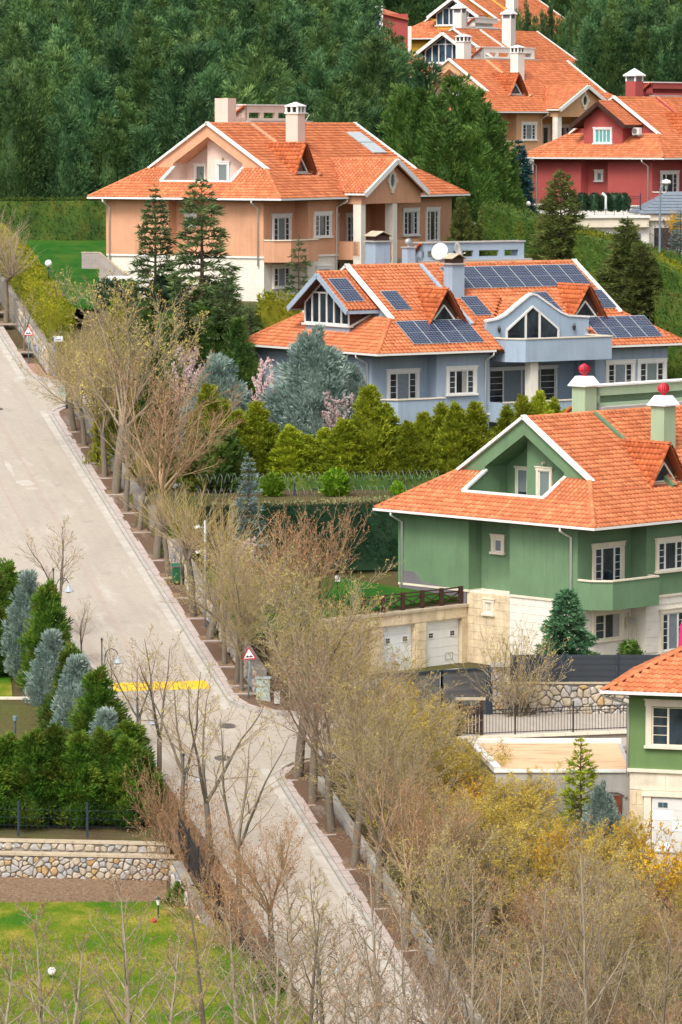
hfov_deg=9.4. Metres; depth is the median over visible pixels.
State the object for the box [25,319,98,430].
pollard tree
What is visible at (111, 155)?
forest conifer
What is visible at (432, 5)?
forest conifer
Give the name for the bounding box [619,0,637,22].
forest conifer
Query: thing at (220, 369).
silver juniper
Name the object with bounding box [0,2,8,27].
forest conifer
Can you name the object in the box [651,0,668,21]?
forest conifer
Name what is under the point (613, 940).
street tree
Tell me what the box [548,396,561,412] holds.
thuja
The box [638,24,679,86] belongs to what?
forest conifer
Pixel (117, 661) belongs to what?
street lantern
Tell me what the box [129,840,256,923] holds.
bare shrub
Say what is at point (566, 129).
window
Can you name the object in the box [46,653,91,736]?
silver cypress
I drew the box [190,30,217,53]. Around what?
forest conifer
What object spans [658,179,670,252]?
street lamp
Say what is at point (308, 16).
forest conifer
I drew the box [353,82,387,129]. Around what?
forest conifer
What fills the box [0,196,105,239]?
hedge
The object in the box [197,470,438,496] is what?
razor wire fence
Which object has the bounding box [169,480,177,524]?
garden lamp
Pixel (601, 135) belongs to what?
window
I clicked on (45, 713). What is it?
garden cypress
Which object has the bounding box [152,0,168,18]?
forest conifer
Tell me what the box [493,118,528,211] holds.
cypress tree
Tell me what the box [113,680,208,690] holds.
speed bump
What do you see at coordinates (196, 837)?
bare shrub
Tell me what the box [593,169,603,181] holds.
window
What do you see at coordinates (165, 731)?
bare tree
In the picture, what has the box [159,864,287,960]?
bare shrub
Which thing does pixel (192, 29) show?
forest conifer
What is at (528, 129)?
window
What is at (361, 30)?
forest conifer
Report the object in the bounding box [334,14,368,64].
forest conifer
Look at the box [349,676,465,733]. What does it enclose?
street tree
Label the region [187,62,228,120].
forest conifer
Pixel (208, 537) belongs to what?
bare shrub
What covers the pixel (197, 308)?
cypress tree
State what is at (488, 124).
cypress tree
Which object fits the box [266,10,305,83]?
forest conifer
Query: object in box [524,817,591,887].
forsythia
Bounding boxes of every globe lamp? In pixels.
[45,260,51,278]
[48,967,55,976]
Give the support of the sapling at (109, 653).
on the pavement at (194, 879)
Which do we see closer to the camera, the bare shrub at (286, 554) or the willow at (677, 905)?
the willow at (677, 905)
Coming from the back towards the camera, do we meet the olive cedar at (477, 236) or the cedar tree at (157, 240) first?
the olive cedar at (477, 236)
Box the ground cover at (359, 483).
[247,473,439,490]
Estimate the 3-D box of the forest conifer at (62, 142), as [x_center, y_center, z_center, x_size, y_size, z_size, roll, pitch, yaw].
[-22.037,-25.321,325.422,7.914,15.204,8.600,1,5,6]
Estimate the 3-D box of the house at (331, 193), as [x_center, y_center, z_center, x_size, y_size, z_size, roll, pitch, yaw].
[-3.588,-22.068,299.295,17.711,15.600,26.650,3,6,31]
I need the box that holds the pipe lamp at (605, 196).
[602,193,606,209]
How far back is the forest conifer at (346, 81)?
330.99 m
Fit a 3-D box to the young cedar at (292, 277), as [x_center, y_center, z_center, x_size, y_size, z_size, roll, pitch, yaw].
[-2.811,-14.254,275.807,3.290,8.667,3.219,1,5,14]
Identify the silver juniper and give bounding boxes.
[171,352,252,455]
[256,323,364,438]
[340,361,366,423]
[575,780,625,874]
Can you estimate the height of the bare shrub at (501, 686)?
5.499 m
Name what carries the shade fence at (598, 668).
on the stone wall at (587, 694)
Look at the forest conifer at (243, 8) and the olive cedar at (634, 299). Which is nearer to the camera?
the olive cedar at (634, 299)
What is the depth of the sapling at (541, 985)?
152.12 m
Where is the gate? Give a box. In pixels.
[384,667,490,714]
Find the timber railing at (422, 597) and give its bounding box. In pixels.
[361,586,462,614]
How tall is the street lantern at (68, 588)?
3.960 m
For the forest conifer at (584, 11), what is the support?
on the hillside ground at (26, 714)
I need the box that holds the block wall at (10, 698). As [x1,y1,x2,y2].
[0,697,28,699]
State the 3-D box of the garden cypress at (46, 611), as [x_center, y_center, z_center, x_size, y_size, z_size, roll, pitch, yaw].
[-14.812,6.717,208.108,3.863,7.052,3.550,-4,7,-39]
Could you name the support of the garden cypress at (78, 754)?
on the hillside ground at (26, 714)
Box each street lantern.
[52,568,73,592]
[101,638,123,665]
[136,698,159,740]
[182,753,207,824]
[316,945,344,1023]
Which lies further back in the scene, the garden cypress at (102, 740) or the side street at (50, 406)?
the side street at (50, 406)
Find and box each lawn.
[0,669,12,696]
[0,901,316,1023]
[24,240,145,308]
[197,564,457,640]
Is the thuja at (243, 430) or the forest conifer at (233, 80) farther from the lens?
the forest conifer at (233, 80)
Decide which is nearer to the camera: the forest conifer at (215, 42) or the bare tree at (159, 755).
the bare tree at (159, 755)
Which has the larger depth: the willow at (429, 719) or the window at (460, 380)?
the window at (460, 380)
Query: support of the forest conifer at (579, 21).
on the hillside ground at (26, 714)
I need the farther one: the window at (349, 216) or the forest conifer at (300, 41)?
the forest conifer at (300, 41)
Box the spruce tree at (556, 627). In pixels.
[533,586,600,691]
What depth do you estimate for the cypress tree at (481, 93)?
321.99 m
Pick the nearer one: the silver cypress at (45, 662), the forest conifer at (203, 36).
the silver cypress at (45, 662)
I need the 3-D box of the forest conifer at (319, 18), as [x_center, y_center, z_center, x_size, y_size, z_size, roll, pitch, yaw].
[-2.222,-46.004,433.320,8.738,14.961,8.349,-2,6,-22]
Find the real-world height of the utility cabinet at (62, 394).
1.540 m
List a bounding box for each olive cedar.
[445,194,479,255]
[471,206,482,255]
[525,169,591,262]
[591,217,650,319]
[614,243,664,325]
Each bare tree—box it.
[4,289,38,353]
[14,515,84,600]
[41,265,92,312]
[68,593,97,650]
[86,634,166,723]
[115,646,224,819]
[118,623,195,776]
[158,662,283,860]
[165,519,197,595]
[192,691,315,902]
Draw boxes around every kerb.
[0,331,74,383]
[49,402,332,718]
[70,638,319,1023]
[275,753,429,1023]
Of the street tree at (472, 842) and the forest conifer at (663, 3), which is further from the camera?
the forest conifer at (663, 3)
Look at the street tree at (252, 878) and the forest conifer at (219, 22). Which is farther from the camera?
the forest conifer at (219, 22)
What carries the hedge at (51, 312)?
on the hillside ground at (26, 714)
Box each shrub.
[44,323,103,386]
[91,275,124,309]
[109,425,152,475]
[119,278,139,304]
[122,751,212,852]
[126,787,240,882]
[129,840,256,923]
[132,438,182,484]
[145,274,189,317]
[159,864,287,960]
[161,515,216,563]
[161,880,200,906]
[167,426,252,493]
[189,280,231,316]
[194,520,245,570]
[196,544,282,624]
[214,505,331,614]
[236,629,295,688]
[243,605,371,692]
[250,966,305,1003]
[254,488,370,609]
[257,470,286,496]
[287,629,401,699]
[289,587,399,670]
[318,466,353,496]
[389,480,405,495]
[444,618,573,716]
[616,638,645,654]
[648,210,681,252]
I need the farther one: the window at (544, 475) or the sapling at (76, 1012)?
the window at (544, 475)
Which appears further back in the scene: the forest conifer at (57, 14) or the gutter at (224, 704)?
the forest conifer at (57, 14)
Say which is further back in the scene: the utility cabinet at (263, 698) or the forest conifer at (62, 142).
the forest conifer at (62, 142)
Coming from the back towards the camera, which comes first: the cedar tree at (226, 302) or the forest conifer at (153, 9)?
the forest conifer at (153, 9)
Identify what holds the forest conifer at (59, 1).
on the hillside ground at (26, 714)
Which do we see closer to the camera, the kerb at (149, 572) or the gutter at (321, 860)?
the gutter at (321, 860)
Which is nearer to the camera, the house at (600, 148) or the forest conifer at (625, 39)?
the house at (600, 148)
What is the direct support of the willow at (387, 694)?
on the hillside ground at (26, 714)
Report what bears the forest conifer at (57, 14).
on the hillside ground at (26, 714)
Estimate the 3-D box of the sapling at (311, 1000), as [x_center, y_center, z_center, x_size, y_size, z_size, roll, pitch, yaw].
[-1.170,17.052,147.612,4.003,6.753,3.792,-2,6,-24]
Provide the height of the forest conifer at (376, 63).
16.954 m
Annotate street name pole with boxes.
[53,336,62,378]
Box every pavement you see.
[0,300,62,379]
[27,363,57,378]
[53,398,353,716]
[62,635,308,1013]
[280,754,468,1023]
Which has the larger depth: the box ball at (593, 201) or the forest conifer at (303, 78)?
the forest conifer at (303, 78)
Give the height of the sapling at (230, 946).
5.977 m
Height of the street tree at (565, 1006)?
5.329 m
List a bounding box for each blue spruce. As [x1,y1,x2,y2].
[228,451,268,571]
[511,140,541,213]
[666,209,681,256]
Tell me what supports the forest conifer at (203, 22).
on the hillside ground at (26, 714)
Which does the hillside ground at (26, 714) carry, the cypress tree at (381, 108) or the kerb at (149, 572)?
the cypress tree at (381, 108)
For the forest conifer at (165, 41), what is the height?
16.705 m
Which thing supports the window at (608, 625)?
in the house at (526, 517)
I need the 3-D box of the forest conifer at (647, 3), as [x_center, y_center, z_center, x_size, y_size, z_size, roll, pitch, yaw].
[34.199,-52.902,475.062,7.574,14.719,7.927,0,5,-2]
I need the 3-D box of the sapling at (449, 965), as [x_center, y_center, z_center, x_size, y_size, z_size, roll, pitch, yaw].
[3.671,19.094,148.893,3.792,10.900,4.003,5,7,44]
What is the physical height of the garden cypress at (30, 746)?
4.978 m
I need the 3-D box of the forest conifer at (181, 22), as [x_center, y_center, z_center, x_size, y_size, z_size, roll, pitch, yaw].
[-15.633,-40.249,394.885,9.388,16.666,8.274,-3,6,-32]
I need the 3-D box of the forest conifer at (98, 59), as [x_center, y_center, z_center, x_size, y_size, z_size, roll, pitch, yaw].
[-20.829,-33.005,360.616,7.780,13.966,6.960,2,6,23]
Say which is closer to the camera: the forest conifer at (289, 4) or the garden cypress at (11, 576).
the garden cypress at (11, 576)
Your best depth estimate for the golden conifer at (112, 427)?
249.80 m
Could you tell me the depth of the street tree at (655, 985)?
155.15 m
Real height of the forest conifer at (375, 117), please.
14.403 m
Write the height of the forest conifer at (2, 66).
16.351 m
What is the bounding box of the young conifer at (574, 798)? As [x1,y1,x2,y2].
[552,736,599,848]
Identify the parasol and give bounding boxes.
[678,622,681,646]
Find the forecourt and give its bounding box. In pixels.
[353,668,509,690]
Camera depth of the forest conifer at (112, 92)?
340.21 m
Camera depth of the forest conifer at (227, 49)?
368.96 m
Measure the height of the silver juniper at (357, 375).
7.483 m
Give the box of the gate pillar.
[490,663,503,712]
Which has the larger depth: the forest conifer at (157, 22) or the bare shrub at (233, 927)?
the forest conifer at (157, 22)
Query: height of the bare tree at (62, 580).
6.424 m
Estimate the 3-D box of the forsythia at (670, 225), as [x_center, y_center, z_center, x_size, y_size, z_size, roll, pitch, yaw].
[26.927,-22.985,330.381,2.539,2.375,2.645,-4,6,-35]
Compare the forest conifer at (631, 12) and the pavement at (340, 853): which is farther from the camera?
the forest conifer at (631, 12)
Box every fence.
[4,801,157,839]
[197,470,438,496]
[510,653,658,683]
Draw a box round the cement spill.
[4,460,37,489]
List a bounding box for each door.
[383,624,410,670]
[426,619,457,666]
[611,796,621,816]
[652,798,681,852]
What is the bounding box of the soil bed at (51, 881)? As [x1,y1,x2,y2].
[0,877,167,901]
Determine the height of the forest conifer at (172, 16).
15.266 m
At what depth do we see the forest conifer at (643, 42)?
424.72 m
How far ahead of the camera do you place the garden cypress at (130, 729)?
189.54 m
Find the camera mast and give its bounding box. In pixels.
[194,520,206,626]
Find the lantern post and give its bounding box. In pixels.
[155,896,160,917]
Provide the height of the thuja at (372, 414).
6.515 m
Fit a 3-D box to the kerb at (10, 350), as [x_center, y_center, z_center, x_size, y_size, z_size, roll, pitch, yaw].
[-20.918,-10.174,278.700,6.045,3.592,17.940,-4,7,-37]
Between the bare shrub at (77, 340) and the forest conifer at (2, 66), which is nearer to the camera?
the bare shrub at (77, 340)
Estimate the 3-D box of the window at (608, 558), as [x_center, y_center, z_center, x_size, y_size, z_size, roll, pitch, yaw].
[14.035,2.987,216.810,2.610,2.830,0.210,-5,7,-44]
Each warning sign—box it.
[23,326,33,363]
[242,647,255,698]
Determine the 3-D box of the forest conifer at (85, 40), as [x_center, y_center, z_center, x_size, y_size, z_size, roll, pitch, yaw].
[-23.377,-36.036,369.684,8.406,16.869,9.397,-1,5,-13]
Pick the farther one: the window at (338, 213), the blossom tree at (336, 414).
the window at (338, 213)
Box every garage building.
[548,213,650,243]
[627,192,681,252]
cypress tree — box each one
[126,334,156,437]
[133,309,157,374]
[145,313,192,438]
[177,302,208,387]
[191,306,231,381]
[217,314,262,402]
[253,290,275,365]
[364,106,392,141]
[376,80,416,159]
[396,84,437,161]
[408,91,463,171]
[418,109,479,253]
[438,72,495,170]
[453,123,501,240]
[461,99,519,209]
[463,83,504,146]
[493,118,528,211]
[504,146,525,207]
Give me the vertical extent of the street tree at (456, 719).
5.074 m
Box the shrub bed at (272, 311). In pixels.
[256,285,302,350]
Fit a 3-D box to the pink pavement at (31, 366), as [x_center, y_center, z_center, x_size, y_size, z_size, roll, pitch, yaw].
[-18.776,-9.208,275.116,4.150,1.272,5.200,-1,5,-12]
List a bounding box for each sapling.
[0,897,98,1023]
[0,938,65,1023]
[20,928,126,1023]
[78,867,188,1023]
[99,632,124,699]
[104,926,231,1023]
[138,874,244,1023]
[190,890,283,1023]
[212,944,310,1023]
[221,914,316,1023]
[241,862,344,1004]
[258,899,371,1023]
[260,855,372,1023]
[302,915,396,1023]
[323,951,417,1023]
[330,836,439,1023]
[352,884,471,1023]
[389,895,497,1023]
[417,861,510,1023]
[442,922,530,1023]
[497,865,582,1023]
[538,814,642,1023]
[630,893,681,1023]
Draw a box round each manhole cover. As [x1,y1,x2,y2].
[214,755,229,760]
[221,723,235,727]
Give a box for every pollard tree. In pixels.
[0,203,29,250]
[0,212,27,314]
[0,221,40,327]
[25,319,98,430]
[47,330,150,461]
[92,407,159,511]
[98,440,180,530]
[116,476,196,575]
[131,475,248,616]
[151,480,281,638]
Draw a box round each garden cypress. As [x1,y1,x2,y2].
[0,557,21,603]
[0,569,18,675]
[0,726,69,827]
[0,730,27,825]
[0,742,28,825]
[14,578,75,690]
[33,722,84,825]
[35,642,87,732]
[45,729,118,827]
[65,663,131,734]
[74,725,124,824]
[92,733,157,827]
[110,718,168,795]
[115,746,168,825]
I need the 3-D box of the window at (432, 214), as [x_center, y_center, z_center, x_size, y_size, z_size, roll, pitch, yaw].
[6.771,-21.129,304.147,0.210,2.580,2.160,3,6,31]
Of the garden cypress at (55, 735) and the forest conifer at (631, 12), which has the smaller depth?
the garden cypress at (55, 735)
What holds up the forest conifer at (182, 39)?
on the hillside ground at (26, 714)
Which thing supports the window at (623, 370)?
in the house at (415, 331)
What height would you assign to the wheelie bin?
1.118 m
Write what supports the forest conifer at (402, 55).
on the hillside ground at (26, 714)
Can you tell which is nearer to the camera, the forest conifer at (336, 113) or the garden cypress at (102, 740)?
the garden cypress at (102, 740)
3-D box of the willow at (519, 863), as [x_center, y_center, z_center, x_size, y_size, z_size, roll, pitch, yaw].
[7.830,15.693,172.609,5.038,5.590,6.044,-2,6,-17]
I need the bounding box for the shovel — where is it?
[625,612,631,637]
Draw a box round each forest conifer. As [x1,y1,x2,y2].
[0,1,11,20]
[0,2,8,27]
[0,16,47,77]
[0,23,10,62]
[0,52,72,195]
[0,56,7,121]
[0,64,69,200]
[6,0,25,22]
[6,0,55,50]
[9,0,22,15]
[12,0,57,23]
[24,12,51,57]
[27,95,105,239]
[29,38,79,141]
[30,15,93,84]
[37,47,131,191]
[44,0,67,38]
[46,0,102,54]
[54,0,75,17]
[56,54,77,86]
[58,14,103,71]
[65,0,116,38]
[74,111,136,200]
[79,0,111,40]
[91,21,140,108]
[92,54,111,81]
[95,38,128,71]
[95,64,132,146]
[96,26,111,47]
[100,0,151,41]
[100,25,117,42]
[109,85,159,173]
[110,122,162,183]
[121,8,164,68]
[122,36,174,153]
[133,0,164,31]
[133,15,165,39]
[136,60,190,169]
[138,31,182,110]
[148,41,212,145]
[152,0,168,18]
[156,0,180,31]
[160,3,187,33]
[161,3,198,51]
[169,0,204,35]
[171,28,201,50]
[171,85,214,143]
[173,24,197,38]
[184,36,226,94]
[185,0,236,41]
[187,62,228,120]
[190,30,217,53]
[204,4,249,52]
[211,26,247,74]
[211,32,227,55]
[211,77,268,120]
[216,51,246,85]
[219,70,244,97]
[224,0,270,43]
[225,36,296,117]
[230,0,284,12]
[231,23,267,68]
[235,66,249,84]
[248,0,287,36]
[253,18,276,59]
[264,93,298,117]
[265,6,309,78]
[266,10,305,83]
[267,70,294,103]
[268,55,292,86]
[274,69,303,99]
[277,0,301,26]
[278,0,307,10]
[280,0,310,18]
[290,45,341,120]
[290,80,320,120]
[292,55,323,96]
[293,7,321,50]
[296,21,343,82]
[297,26,316,51]
[302,0,338,29]
[305,3,333,41]
[305,82,368,130]
[314,71,367,125]
[328,37,344,71]
[330,0,365,63]
[333,37,387,102]
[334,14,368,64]
[335,0,386,47]
[338,20,379,74]
[346,0,395,37]
[348,33,407,116]
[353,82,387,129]
[366,105,394,147]
[375,0,421,25]
[378,0,405,11]
[381,25,418,87]
[381,41,415,111]
[385,0,436,26]
[403,54,449,129]
[404,0,446,24]
[515,7,524,30]
[521,0,531,30]
[529,15,540,32]
[537,9,548,37]
[540,0,571,17]
[544,3,556,42]
[545,0,579,16]
[551,14,566,49]
[560,6,574,56]
[568,2,580,57]
[572,18,611,93]
[574,0,607,68]
[575,16,584,54]
[576,0,596,32]
[582,8,629,95]
[595,0,619,12]
[595,0,624,51]
[603,16,643,95]
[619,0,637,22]
[621,24,664,84]
[622,4,645,68]
[630,0,663,35]
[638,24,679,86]
[640,5,665,70]
[648,0,669,28]
[649,2,681,67]
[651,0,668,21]
[663,10,681,81]
[664,0,681,26]
[665,0,680,5]
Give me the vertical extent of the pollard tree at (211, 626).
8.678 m
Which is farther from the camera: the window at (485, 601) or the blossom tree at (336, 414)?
the blossom tree at (336, 414)
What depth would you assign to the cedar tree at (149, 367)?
261.96 m
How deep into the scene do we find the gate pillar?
206.66 m
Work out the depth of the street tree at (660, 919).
163.43 m
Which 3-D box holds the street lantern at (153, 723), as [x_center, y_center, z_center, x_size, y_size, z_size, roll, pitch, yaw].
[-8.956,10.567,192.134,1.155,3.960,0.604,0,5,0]
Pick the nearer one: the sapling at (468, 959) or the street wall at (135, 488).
the sapling at (468, 959)
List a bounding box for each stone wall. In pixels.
[0,838,176,880]
[491,682,628,713]
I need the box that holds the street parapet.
[457,729,626,739]
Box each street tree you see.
[12,320,105,445]
[38,322,154,476]
[56,266,208,493]
[101,344,247,558]
[158,531,266,663]
[197,526,330,683]
[206,795,316,962]
[211,583,269,690]
[244,544,403,777]
[244,577,428,801]
[251,636,414,831]
[285,634,432,782]
[300,748,463,861]
[306,659,446,866]
[313,704,448,905]
[326,698,426,790]
[327,812,504,918]
[337,942,510,1023]
[343,691,481,791]
[348,746,484,947]
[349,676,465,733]
[356,807,501,998]
[361,688,471,832]
[382,875,544,997]
[384,684,487,790]
[394,769,499,932]
[421,819,572,936]
[460,946,582,1023]
[467,862,614,989]
[480,882,653,1022]
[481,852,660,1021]
[492,878,642,997]
[494,990,595,1023]
[519,961,681,1023]
[539,835,664,957]
[554,863,681,982]
[576,947,681,1023]
[576,983,681,1023]
[593,924,681,1022]
[614,871,681,970]
[664,932,681,1000]
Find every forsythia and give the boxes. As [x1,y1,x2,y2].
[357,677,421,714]
[445,773,493,835]
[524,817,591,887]
[577,809,681,892]
[622,839,681,917]
[665,210,681,238]
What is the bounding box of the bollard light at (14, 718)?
[13,716,16,735]
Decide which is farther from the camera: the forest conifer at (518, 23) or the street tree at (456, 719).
the forest conifer at (518, 23)
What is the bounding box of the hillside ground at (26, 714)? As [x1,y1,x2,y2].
[0,0,681,1023]
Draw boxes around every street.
[0,338,426,1023]
[24,375,267,433]
[227,700,626,780]
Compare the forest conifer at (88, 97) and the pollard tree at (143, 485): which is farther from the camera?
the forest conifer at (88, 97)
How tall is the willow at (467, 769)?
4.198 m
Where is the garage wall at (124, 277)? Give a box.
[108,276,153,298]
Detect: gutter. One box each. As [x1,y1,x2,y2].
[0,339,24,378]
[40,410,230,708]
[260,769,425,1023]
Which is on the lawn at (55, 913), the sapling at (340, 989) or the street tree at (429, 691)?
the sapling at (340, 989)
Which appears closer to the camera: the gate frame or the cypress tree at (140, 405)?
the gate frame
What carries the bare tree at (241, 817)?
on the pavement at (194, 879)
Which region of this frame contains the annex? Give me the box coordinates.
[374,6,410,53]
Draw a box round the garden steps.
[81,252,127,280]
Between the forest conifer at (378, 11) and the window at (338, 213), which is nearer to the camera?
the window at (338, 213)
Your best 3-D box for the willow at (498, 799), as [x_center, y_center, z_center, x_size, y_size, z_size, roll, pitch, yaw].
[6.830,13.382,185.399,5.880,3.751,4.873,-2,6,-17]
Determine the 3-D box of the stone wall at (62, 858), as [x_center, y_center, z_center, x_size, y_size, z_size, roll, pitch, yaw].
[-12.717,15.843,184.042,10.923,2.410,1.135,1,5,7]
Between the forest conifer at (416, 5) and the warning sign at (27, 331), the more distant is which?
the forest conifer at (416, 5)
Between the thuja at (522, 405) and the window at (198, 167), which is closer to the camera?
the thuja at (522, 405)
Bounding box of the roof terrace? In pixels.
[464,738,629,837]
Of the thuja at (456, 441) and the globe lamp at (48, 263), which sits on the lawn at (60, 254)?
the globe lamp at (48, 263)
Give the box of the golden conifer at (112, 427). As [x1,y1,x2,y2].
[82,293,143,474]
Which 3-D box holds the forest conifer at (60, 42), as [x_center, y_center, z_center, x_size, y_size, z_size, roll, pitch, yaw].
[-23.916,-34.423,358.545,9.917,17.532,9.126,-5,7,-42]
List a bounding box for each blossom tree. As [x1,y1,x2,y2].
[165,345,204,426]
[229,536,255,569]
[245,356,274,406]
[316,390,361,433]
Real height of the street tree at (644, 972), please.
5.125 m
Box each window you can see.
[184,212,197,227]
[193,163,206,179]
[214,161,230,179]
[271,213,292,239]
[272,264,291,288]
[304,284,349,325]
[313,211,332,237]
[315,265,333,270]
[338,213,340,250]
[338,260,342,269]
[345,213,352,241]
[386,368,420,398]
[387,169,397,192]
[402,207,420,236]
[425,36,455,62]
[425,207,440,241]
[436,1,474,24]
[445,365,478,395]
[481,598,494,616]
[489,533,505,554]
[505,306,559,337]
[513,466,526,494]
[521,122,537,140]
[528,160,533,172]
[534,466,553,495]
[543,124,550,143]
[562,124,570,137]
[580,92,589,109]
[591,540,626,579]
[591,609,625,642]
[592,127,612,143]
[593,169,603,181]
[605,359,636,382]
[637,358,667,380]
[644,699,681,749]
[654,535,681,573]
[659,606,681,653]
[660,170,679,191]
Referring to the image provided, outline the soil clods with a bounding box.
[0,880,166,902]
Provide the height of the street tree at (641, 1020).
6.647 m
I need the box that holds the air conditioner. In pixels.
[632,128,641,135]
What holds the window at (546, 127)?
in the house at (537, 103)
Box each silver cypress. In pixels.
[0,569,38,682]
[22,628,64,709]
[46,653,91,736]
[87,705,119,751]
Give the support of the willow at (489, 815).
on the hillside ground at (26, 714)
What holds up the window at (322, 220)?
in the house at (331, 193)
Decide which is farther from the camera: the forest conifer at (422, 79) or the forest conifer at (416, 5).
the forest conifer at (416, 5)
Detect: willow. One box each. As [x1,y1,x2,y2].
[321,701,469,757]
[326,681,419,726]
[339,680,469,801]
[365,786,514,901]
[406,742,518,820]
[416,724,512,792]
[430,784,576,871]
[435,770,556,847]
[451,818,588,947]
[459,806,583,887]
[465,760,573,850]
[507,822,671,909]
[560,814,649,892]
[596,873,681,985]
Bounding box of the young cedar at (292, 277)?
[282,235,312,300]
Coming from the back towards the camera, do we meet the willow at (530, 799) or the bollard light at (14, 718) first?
the bollard light at (14, 718)
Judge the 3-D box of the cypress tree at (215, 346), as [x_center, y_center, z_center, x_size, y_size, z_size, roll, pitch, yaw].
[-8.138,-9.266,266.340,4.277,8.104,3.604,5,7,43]
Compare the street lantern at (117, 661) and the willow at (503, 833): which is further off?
the street lantern at (117, 661)
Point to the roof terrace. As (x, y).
(609, 755)
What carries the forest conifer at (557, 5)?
on the hillside ground at (26, 714)
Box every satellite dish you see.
[431,243,447,259]
[455,242,465,254]
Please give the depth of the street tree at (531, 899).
167.56 m
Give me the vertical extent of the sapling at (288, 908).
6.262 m
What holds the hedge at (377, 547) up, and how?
on the hillside ground at (26, 714)
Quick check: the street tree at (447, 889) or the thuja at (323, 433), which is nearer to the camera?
the street tree at (447, 889)
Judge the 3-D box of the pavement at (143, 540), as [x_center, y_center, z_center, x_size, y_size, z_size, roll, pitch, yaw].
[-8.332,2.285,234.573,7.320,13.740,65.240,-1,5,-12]
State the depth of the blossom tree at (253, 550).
227.21 m
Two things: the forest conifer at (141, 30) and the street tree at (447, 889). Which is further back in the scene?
the forest conifer at (141, 30)
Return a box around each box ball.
[577,192,589,212]
[587,192,600,214]
[599,192,612,214]
[608,192,620,214]
[616,192,631,211]
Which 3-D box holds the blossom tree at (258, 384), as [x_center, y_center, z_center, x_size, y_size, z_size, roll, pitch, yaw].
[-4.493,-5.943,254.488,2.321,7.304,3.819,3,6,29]
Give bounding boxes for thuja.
[177,382,228,477]
[215,396,232,426]
[226,408,265,476]
[243,400,280,475]
[263,424,316,476]
[297,434,323,474]
[314,427,333,467]
[315,417,370,475]
[334,383,400,476]
[375,402,401,475]
[383,419,428,476]
[413,411,443,476]
[427,400,479,475]
[431,400,448,472]
[464,400,497,457]
[490,404,514,435]
[509,393,533,424]
[530,389,553,417]
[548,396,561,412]
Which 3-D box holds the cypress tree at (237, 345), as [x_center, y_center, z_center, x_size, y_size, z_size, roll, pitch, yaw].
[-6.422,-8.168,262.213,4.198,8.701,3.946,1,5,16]
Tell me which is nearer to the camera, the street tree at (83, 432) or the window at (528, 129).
the street tree at (83, 432)
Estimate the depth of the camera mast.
216.47 m
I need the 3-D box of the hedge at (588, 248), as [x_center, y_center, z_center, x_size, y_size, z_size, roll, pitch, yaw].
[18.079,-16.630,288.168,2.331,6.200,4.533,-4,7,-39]
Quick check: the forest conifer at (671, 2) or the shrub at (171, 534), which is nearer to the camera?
the shrub at (171, 534)
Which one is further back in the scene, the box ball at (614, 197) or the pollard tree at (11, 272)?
the box ball at (614, 197)
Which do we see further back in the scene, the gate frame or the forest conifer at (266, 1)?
the forest conifer at (266, 1)
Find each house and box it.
[87,98,469,300]
[245,231,681,436]
[319,364,681,673]
[408,2,577,77]
[411,0,569,56]
[430,34,614,172]
[521,68,681,216]
[600,645,681,871]
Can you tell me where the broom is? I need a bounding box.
[628,618,635,639]
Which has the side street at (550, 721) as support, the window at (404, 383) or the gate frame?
the gate frame
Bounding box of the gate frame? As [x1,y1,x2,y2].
[456,697,484,735]
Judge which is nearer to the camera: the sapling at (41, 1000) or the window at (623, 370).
the sapling at (41, 1000)
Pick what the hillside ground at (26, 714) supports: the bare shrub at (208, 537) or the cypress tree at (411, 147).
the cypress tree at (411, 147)
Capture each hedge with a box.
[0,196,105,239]
[0,223,76,367]
[198,495,397,570]
[479,201,681,277]
[572,229,625,305]
[641,249,681,321]
[651,288,681,378]
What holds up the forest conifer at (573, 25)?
on the hillside ground at (26, 714)
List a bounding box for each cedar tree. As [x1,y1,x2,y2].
[123,184,181,321]
[124,299,173,447]
[155,172,254,350]
[160,291,202,436]
[195,268,258,385]
[237,303,266,366]
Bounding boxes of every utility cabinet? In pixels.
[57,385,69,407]
[255,676,270,701]
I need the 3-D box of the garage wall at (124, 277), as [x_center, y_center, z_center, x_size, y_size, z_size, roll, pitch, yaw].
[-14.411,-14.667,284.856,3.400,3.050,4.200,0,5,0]
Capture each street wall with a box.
[0,273,55,375]
[75,401,266,695]
[170,860,214,926]
[317,776,482,1023]
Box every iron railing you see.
[178,810,261,969]
[456,701,626,735]
[549,193,640,211]
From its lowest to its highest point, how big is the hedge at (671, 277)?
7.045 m
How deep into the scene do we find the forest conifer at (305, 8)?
444.88 m
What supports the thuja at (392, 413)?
on the hillside ground at (26, 714)
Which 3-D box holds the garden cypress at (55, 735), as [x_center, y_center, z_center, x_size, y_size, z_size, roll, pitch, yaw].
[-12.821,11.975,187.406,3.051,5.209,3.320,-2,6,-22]
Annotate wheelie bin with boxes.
[170,563,182,582]
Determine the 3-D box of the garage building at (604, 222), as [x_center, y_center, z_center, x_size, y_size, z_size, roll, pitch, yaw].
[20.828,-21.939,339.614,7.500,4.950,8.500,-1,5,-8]
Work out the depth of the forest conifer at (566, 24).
472.69 m
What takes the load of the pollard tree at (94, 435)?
on the pavement at (143, 540)
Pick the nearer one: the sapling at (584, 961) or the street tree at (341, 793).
the sapling at (584, 961)

